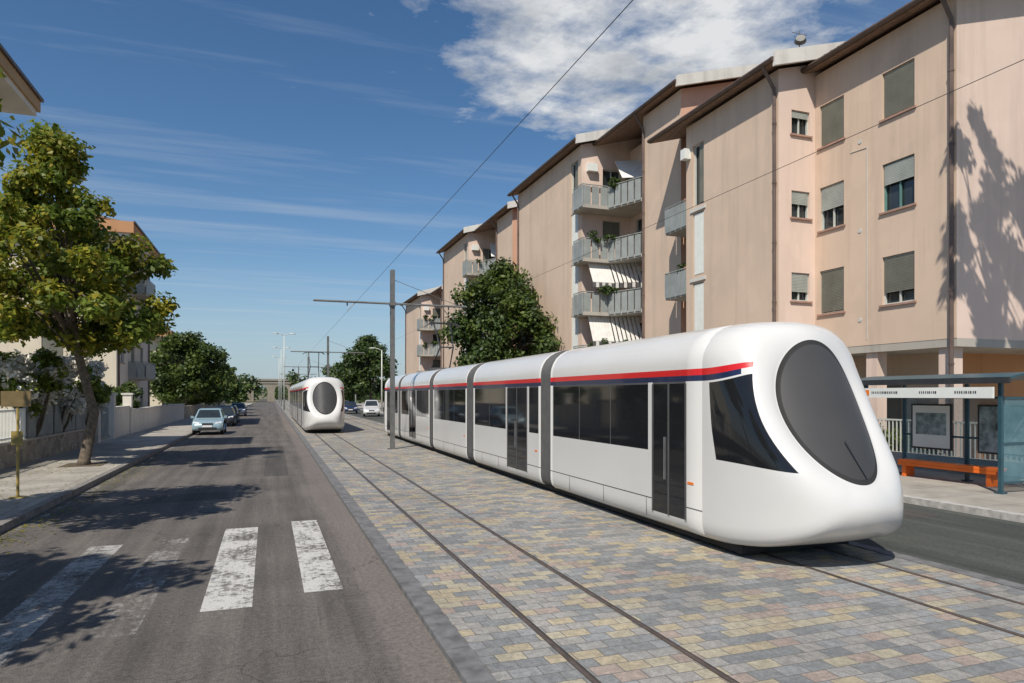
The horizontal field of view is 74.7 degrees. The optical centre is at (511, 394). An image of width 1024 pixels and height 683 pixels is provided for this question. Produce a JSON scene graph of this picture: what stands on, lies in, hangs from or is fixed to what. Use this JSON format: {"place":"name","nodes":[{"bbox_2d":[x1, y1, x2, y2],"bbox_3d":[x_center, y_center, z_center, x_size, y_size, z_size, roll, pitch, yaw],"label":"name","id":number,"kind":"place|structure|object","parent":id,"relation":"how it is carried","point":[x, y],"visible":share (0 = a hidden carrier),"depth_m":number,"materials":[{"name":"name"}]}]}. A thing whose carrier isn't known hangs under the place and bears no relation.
{"place":"outdoors","nodes":[
{"label":"outdoors","id":0,"kind":"place"},
{"bbox_2d":[1,431,105,441],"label":"courtyard ground","id":1,"kind":"structure","parent":0,"point":[8,436],"depth_m":36.98,"materials":[{"name":"concrete"}]},
{"bbox_2d":[0,348,74,436],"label":"oleander shrub","id":2,"kind":"object","parent":1,"relation":"on","point":[37,371],"visible":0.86,"depth_m":23.32,"materials":[{"name":"green plant"}]},
{"bbox_2d":[0,428,94,469],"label":"stone wall","id":3,"kind":"structure","parent":1,"relation":"on","point":[36,448],"depth_m":23.83,"materials":[{"name":"stone"}]},
{"bbox_2d":[0,403,87,442],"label":"metal fence","id":4,"kind":"object","parent":3,"relation":"on","point":[53,423],"visible":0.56,"depth_m":24.42,"materials":[{"name":"metal"}]},
{"bbox_2d":[23,346,101,431],"bbox_3d":[-18.313,0.192,27.000,3.010,4.288,4.958,0,0,-20],"label":"oleander shrub","id":5,"kind":"object","parent":1,"relation":"on","point":[73,402],"visible":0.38,"depth_m":26.52,"materials":[{"name":"green plant"}]},
{"bbox_2d":[81,357,112,424],"bbox_3d":[-19.570,0.286,30.107,2.965,4.087,4.348,0,0,-20],"label":"oleander shrub","id":6,"kind":"object","parent":1,"relation":"on","point":[102,394],"visible":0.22,"depth_m":29.82,"materials":[{"name":"green plant"}]},
{"bbox_2d":[95,393,133,442],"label":"garden gate","id":7,"kind":"structure","parent":1,"relation":"on","point":[106,427],"depth_m":34.47,"materials":[{"name":"grey metal"}]},
{"bbox_2d":[101,380,143,407],"bbox_3d":[-24.239,0.706,40.916,3.014,3.268,4.146,0,0,-20],"label":"green shrub","id":8,"kind":"object","parent":1,"relation":"on","point":[126,387],"visible":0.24,"depth_m":41.39,"materials":[{"name":"green plant"}]},
{"bbox_2d":[116,401,224,437],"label":"garden wall","id":9,"kind":"structure","parent":1,"relation":"on","point":[144,418],"depth_m":46.35,"materials":[{"name":"white paint"}]},
{"bbox_2d":[150,339,234,405],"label":"street tree","id":10,"kind":"object","parent":1,"relation":"on","point":[214,394],"visible":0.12,"depth_m":83.60,"materials":[{"name":"green plant"}]},
{"bbox_2d":[150,329,236,405],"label":"street tree","id":11,"kind":"object","parent":1,"relation":"on","point":[183,382],"visible":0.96,"depth_m":70.71,"materials":[{"name":"green plant"}]},
{"bbox_2d":[0,238,147,430],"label":"walls","id":12,"kind":"structure","parent":0,"point":[110,360],"depth_m":44.21,"materials":[{"name":"white paint"}]},
{"bbox_2d":[42,248,141,405],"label":"windows","id":13,"kind":"structure","parent":12,"relation":"attached to","point":[46,343],"depth_m":43.20,"materials":[{"name":"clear glass"}]},
{"bbox_2d":[46,210,160,260],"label":"roof","id":14,"kind":"structure","parent":12,"relation":"on","point":[121,228],"depth_m":43.52,"materials":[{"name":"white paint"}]},
{"bbox_2d":[118,256,155,406],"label":"balconies","id":15,"kind":"structure","parent":12,"relation":"attached to","point":[146,371],"depth_m":48.43,"materials":[{"name":"metal"}]},
{"bbox_2d":[0,403,253,533],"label":"sidewalk","id":16,"kind":"structure","parent":0,"point":[64,484],"depth_m":20.09,"materials":[{"name":"concrete"}]},
{"bbox_2d":[0,67,27,181],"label":"street tree","id":17,"kind":"object","parent":16,"relation":"on","point":[11,141],"visible":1,"depth_m":12.00,"materials":[{"name":"green plant"}]},
{"bbox_2d":[1,390,30,498],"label":"metal post","id":18,"kind":"object","parent":16,"relation":"on","point":[17,399],"visible":1,"depth_m":14.76,"materials":[{"name":"metal"}]},
{"bbox_2d":[56,462,106,467],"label":"tree pit soil","id":19,"kind":"object","parent":16,"relation":"on","point":[92,464],"visible":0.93,"depth_m":21.50,"materials":[{"name":"brown soil"}]},
{"bbox_2d":[0,118,180,464],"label":"street tree","id":20,"kind":"object","parent":16,"relation":"on","point":[77,267],"visible":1,"depth_m":20.88,"materials":[{"name":"green plant"}]},
{"bbox_2d":[207,363,243,405],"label":"street tree","id":21,"kind":"object","parent":16,"relation":"on","point":[236,389],"visible":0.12,"depth_m":104.27,"materials":[{"name":"green plant"}]},
{"bbox_2d":[220,374,251,404],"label":"street tree","id":22,"kind":"object","parent":16,"relation":"on","point":[242,395],"visible":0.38,"depth_m":137.38,"materials":[{"name":"green plant"}]},
{"bbox_2d":[150,339,172,406],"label":"walls","id":23,"kind":"structure","parent":0,"point":[156,401],"depth_m":84.73,"materials":[{"name":"white paint"}]},
{"bbox_2d":[0,399,461,682],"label":"road","id":24,"kind":"structure","parent":0,"point":[109,620],"depth_m":8.40,"materials":[{"name":"grey asphalt"}]},
{"bbox_2d":[0,451,175,546],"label":"fallen leaves","id":25,"kind":"object","parent":24,"relation":"on","point":[25,525],"visible":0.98,"depth_m":15.29,"materials":[{"name":"brown plant"}]},
{"bbox_2d":[0,446,340,665],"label":"crosswalk markings","id":26,"kind":"object","parent":24,"relation":"on","point":[225,601],"visible":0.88,"depth_m":8.90,"materials":[{"name":"paint"}]},
{"bbox_2d":[191,408,226,434],"bbox_3d":[-18.680,1.618,41.521,2.020,1.556,3.842,0,0,-20],"label":"parked car","id":27,"kind":"object","parent":24,"relation":"on","point":[205,419],"visible":1,"depth_m":40.44,"materials":[{"name":"paint"}]},
{"bbox_2d":[197,508,231,512],"bbox_3d":[-6.172,2.402,13.934,0.660,0.016,0.660,0,0,-20],"label":"manhole cover","id":28,"kind":"object","parent":24,"relation":"on","point":[212,510],"visible":1,"depth_m":13.88,"materials":[{"name":"metal"}]},
{"bbox_2d":[215,407,236,425],"bbox_3d":[-22.353,1.668,52.049,2.020,1.456,4.142,0,0,-20],"label":"parked car","id":29,"kind":"object","parent":24,"relation":"on","point":[230,413],"visible":0.48,"depth_m":51.30,"materials":[{"name":"paint"}]},
{"bbox_2d":[220,405,239,422],"bbox_3d":[-24.597,1.668,58.150,2.020,1.456,4.142,0,0,-20],"label":"parked car","id":30,"kind":"object","parent":24,"relation":"on","point":[237,411],"visible":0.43,"depth_m":57.80,"materials":[{"name":"paint"}]},
{"bbox_2d":[232,403,246,415],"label":"parked car","id":31,"kind":"object","parent":24,"relation":"on","point":[242,407],"visible":0.46,"depth_m":75.22,"materials":[{"name":"paint"}]},
{"bbox_2d":[119,446,938,519],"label":"asphalt repairs","id":32,"kind":"structure","parent":24,"relation":"on","point":[276,466],"depth_m":15.82,"materials":[{"name":"grey asphalt"}]},
{"bbox_2d":[184,398,383,405],"bbox_3d":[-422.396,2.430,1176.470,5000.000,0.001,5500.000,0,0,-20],"label":"ground","id":33,"kind":"structure","parent":0,"point":[256,400],"depth_m":241.61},
{"bbox_2d":[202,369,397,403],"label":"distant trees","id":34,"kind":"object","parent":33,"relation":"on","point":[257,390],"visible":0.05,"depth_m":229.22,"materials":[{"name":"green plant"}]},
{"bbox_2d":[237,379,374,401],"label":"arched viaduct","id":35,"kind":"object","parent":33,"relation":"on","point":[270,385],"visible":0.15,"depth_m":240.13,"materials":[{"name":"stone"}]},
{"bbox_2d":[406,291,442,373],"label":"walls","id":36,"kind":"structure","parent":0,"point":[412,337],"depth_m":83.24,"materials":[{"name":"paint"}]},
{"bbox_2d":[400,284,442,305],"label":"roof","id":37,"kind":"structure","parent":36,"relation":"on","point":[432,291],"depth_m":80.88,"materials":[{"name":"tile"}]},
{"bbox_2d":[402,291,441,373],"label":"drainpipes","id":38,"kind":"object","parent":36,"relation":"attached to","point":[440,333],"visible":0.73,"depth_m":77.69,"materials":[{"name":"grey metal"}]},
{"bbox_2d":[417,306,439,372],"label":"balconies","id":39,"kind":"structure","parent":36,"relation":"attached to","point":[433,350],"depth_m":80.00,"materials":[{"name":"metal"}]},
{"bbox_2d":[422,314,438,346],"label":"balcony plants","id":40,"kind":"object","parent":39,"relation":"attached to","point":[432,320],"visible":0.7,"depth_m":79.82,"materials":[{"name":"green plant"}]},
{"bbox_2d":[419,306,439,370],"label":"windows","id":41,"kind":"structure","parent":36,"relation":"attached to","point":[436,312],"depth_m":81.81,"materials":[{"name":"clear glass"}]},
{"bbox_2d":[0,0,911,388],"label":"sky","id":42,"kind":"structure","parent":0,"point":[282,154],"materials":[{"name":"blue"}]},
{"bbox_2d":[443,208,516,367],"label":"walls","id":43,"kind":"structure","parent":0,"point":[454,257],"depth_m":62.47,"materials":[{"name":"paint"}]},
{"bbox_2d":[438,219,496,367],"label":"drainpipes","id":44,"kind":"object","parent":43,"relation":"attached to","point":[443,282],"visible":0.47,"depth_m":70.35,"materials":[{"name":"grey metal"}]},
{"bbox_2d":[436,200,517,253],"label":"roof","id":45,"kind":"structure","parent":43,"relation":"on","point":[486,225],"depth_m":61.10,"materials":[{"name":"tile"}]},
{"bbox_2d":[462,243,495,345],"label":"balconies","id":46,"kind":"structure","parent":43,"relation":"attached to","point":[466,269],"depth_m":60.77,"materials":[{"name":"concrete"}]},
{"bbox_2d":[465,243,494,352],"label":"windows","id":47,"kind":"structure","parent":43,"relation":"attached to","point":[487,254],"depth_m":62.49,"materials":[{"name":"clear glass"}]},
{"bbox_2d":[276,399,1023,682],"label":"paving","id":48,"kind":"structure","parent":0,"point":[758,617],"depth_m":7.90,"materials":[{"name":"stone"}]},
{"bbox_2d":[273,356,280,403],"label":"street lamp","id":49,"kind":"object","parent":48,"relation":"on","point":[279,380],"visible":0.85,"depth_m":165.31,"materials":[{"name":"grey metal"}]},
{"bbox_2d":[272,347,289,406],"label":"street lamp","id":50,"kind":"object","parent":48,"relation":"on","point":[281,372],"visible":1,"depth_m":132.35,"materials":[{"name":"grey metal"}]},
{"bbox_2d":[272,333,295,409],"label":"street lamp","id":51,"kind":"object","parent":48,"relation":"on","point":[284,371],"visible":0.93,"depth_m":102.23,"materials":[{"name":"grey metal"}]},
{"bbox_2d":[284,356,331,378],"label":"catenary pole","id":52,"kind":"object","parent":48,"relation":"on","point":[307,366],"visible":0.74,"depth_m":94.75,"materials":[{"name":"metal"}]},
{"bbox_2d":[290,336,364,376],"bbox_3d":[-16.968,-1.525,61.908,6.600,7.750,0.400,0,0,-20],"label":"catenary pole","id":53,"kind":"object","parent":48,"relation":"on","point":[327,351],"visible":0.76,"depth_m":61.81,"materials":[{"name":"metal"}]},
{"bbox_2d":[313,269,466,448],"bbox_3d":[-5.175,-1.525,29.061,6.600,7.750,0.400,0,0,-20],"label":"catenary pole","id":54,"kind":"object","parent":48,"relation":"on","point":[392,303],"visible":0.99,"depth_m":28.96,"materials":[{"name":"metal"}]},
{"bbox_2d":[300,0,1023,374],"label":"contact wires","id":55,"kind":"object","parent":54,"relation":"hanging from","point":[684,210],"visible":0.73,"depth_m":9.21,"materials":[{"name":"black metal"}]},
{"bbox_2d":[275,400,1023,682],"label":"kerb edging","id":56,"kind":"object","parent":48,"relation":"on","point":[463,659],"visible":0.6,"depth_m":8.31,"materials":[{"name":"grey concrete"}]},
{"bbox_2d":[277,400,1023,682],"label":"tram rails","id":57,"kind":"object","parent":48,"relation":"on","point":[586,673],"visible":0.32,"depth_m":7.91,"materials":[{"name":"metal"}]},
{"bbox_2d":[290,352,343,431],"bbox_3d":[-16.952,-0.474,56.389,2.560,5.649,34.367,0,0,-20],"label":"tram","id":58,"kind":"object","parent":57,"relation":"on","point":[316,404],"visible":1,"depth_m":41.06,"materials":[{"name":"white metal"}]},
{"bbox_2d":[384,322,902,553],"bbox_3d":[-1.010,-0.474,24.712,2.560,5.649,33.967,0,0,-20],"label":"tram","id":59,"kind":"object","parent":57,"relation":"on","point":[756,437],"visible":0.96,"depth_m":10.41,"materials":[{"name":"white metal"}]},
{"bbox_2d":[345,410,1023,584],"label":"service road","id":60,"kind":"structure","parent":0,"point":[990,546],"depth_m":10.98,"materials":[{"name":"grey asphalt"}]},
{"bbox_2d":[344,402,358,413],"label":"parked car","id":61,"kind":"object","parent":60,"relation":"on","point":[350,407],"visible":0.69,"depth_m":84.54,"materials":[{"name":"paint"}]},
{"bbox_2d":[362,400,380,416],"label":"parked car","id":62,"kind":"object","parent":60,"relation":"on","point":[371,406],"visible":1,"depth_m":73.79,"materials":[{"name":"paint"}]},
{"bbox_2d":[356,402,1023,522],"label":"sidewalk","id":63,"kind":"structure","parent":0,"point":[944,490],"depth_m":15.28,"materials":[{"name":"concrete"}]},
{"bbox_2d":[320,358,373,401],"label":"street tree","id":64,"kind":"object","parent":63,"relation":"on","point":[347,394],"visible":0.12,"depth_m":135.74,"materials":[{"name":"green plant"}]},
{"bbox_2d":[329,334,398,399],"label":"street tree","id":65,"kind":"object","parent":63,"relation":"on","point":[356,378],"visible":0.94,"depth_m":104.41,"materials":[{"name":"green plant"}]},
{"bbox_2d":[371,347,382,410],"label":"street lamp","id":66,"kind":"object","parent":63,"relation":"on","point":[381,380],"visible":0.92,"depth_m":91.31,"materials":[{"name":"grey metal"}]},
{"bbox_2d":[438,256,563,366],"bbox_3d":[-0.646,-3.580,45.938,8.814,11.800,10.153,0,0,-20],"label":"street tree","id":67,"kind":"object","parent":63,"relation":"on","point":[498,326],"visible":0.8,"depth_m":44.41,"materials":[{"name":"green plant"}]},
{"bbox_2d":[880,423,936,454],"bbox_3d":[11.826,1.485,24.699,1.444,1.506,9.487,0,0,-20],"label":"hedge","id":68,"kind":"object","parent":63,"relation":"on","point":[927,451],"visible":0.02,"depth_m":22.08,"materials":[{"name":"green plant"}]},
{"bbox_2d":[861,372,1023,493],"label":"bus shelter","id":69,"kind":"object","parent":63,"relation":"on","point":[1000,429],"visible":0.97,"depth_m":17.10,"materials":[{"name":"metal"}]},
{"bbox_2d":[877,418,1023,480],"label":"metal railing","id":70,"kind":"object","parent":63,"relation":"on","point":[1016,468],"visible":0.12,"depth_m":19.46,"materials":[{"name":"metal"}]},
{"bbox_2d":[518,81,865,350],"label":"walls","id":71,"kind":"structure","parent":0,"point":[545,221],"depth_m":40.22,"materials":[{"name":"paint"}]},
{"bbox_2d":[511,114,644,343],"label":"drainpipes","id":72,"kind":"object","parent":71,"relation":"attached to","point":[643,171],"visible":0.62,"depth_m":35.81,"materials":[{"name":"grey metal"}]},
{"bbox_2d":[572,160,641,348],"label":"balconies","id":73,"kind":"structure","parent":71,"relation":"attached to","point":[603,262],"depth_m":38.92,"materials":[{"name":"concrete"}]},
{"bbox_2d":[587,177,636,346],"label":"balcony plants","id":74,"kind":"object","parent":73,"relation":"attached to","point":[609,288],"visible":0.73,"depth_m":38.71,"materials":[{"name":"green plant"}]},
{"bbox_2d":[572,161,641,348],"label":"windows","id":75,"kind":"structure","parent":71,"relation":"attached to","point":[611,228],"depth_m":40.78,"materials":[{"name":"grey glass"}]},
{"bbox_2d":[507,63,760,196],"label":"roof","id":76,"kind":"structure","parent":71,"relation":"on","point":[628,127],"depth_m":37.09,"materials":[{"name":"tile"}]},
{"bbox_2d":[686,0,1023,458],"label":"walls","id":77,"kind":"structure","parent":0,"point":[734,135],"depth_m":22.77,"materials":[{"name":"paint"}]},
{"bbox_2d":[665,148,690,301],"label":"balconies","id":78,"kind":"structure","parent":77,"relation":"attached to","point":[675,283],"depth_m":31.20,"materials":[{"name":"concrete"}]},
{"bbox_2d":[676,263,685,271],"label":"balcony plants","id":79,"kind":"object","parent":78,"relation":"attached to","point":[682,266],"visible":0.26,"depth_m":31.05,"materials":[{"name":"green plant"}]},
{"bbox_2d":[647,0,940,143],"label":"roof","id":80,"kind":"structure","parent":77,"relation":"on","point":[819,58],"depth_m":24.58,"materials":[{"name":"tile"}]},
{"bbox_2d":[694,60,913,451],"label":"windows","id":81,"kind":"structure","parent":77,"relation":"attached to","point":[899,189],"depth_m":24.41,"materials":[{"name":"grey glass"}]},
{"bbox_2d":[762,0,954,455],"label":"drainpipes","id":82,"kind":"object","parent":77,"relation":"attached to","point":[799,40],"visible":0.91,"depth_m":20.10,"materials":[{"name":"metal"}]},
{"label":"walls","id":83,"kind":"object","parent":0,"visible":0},
{"bbox_2d":[0,43,43,115],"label":"roof","id":84,"kind":"structure","parent":83,"relation":"on","point":[20,94],"depth_m":25.07,"materials":[{"name":"white paint"}]}
]}

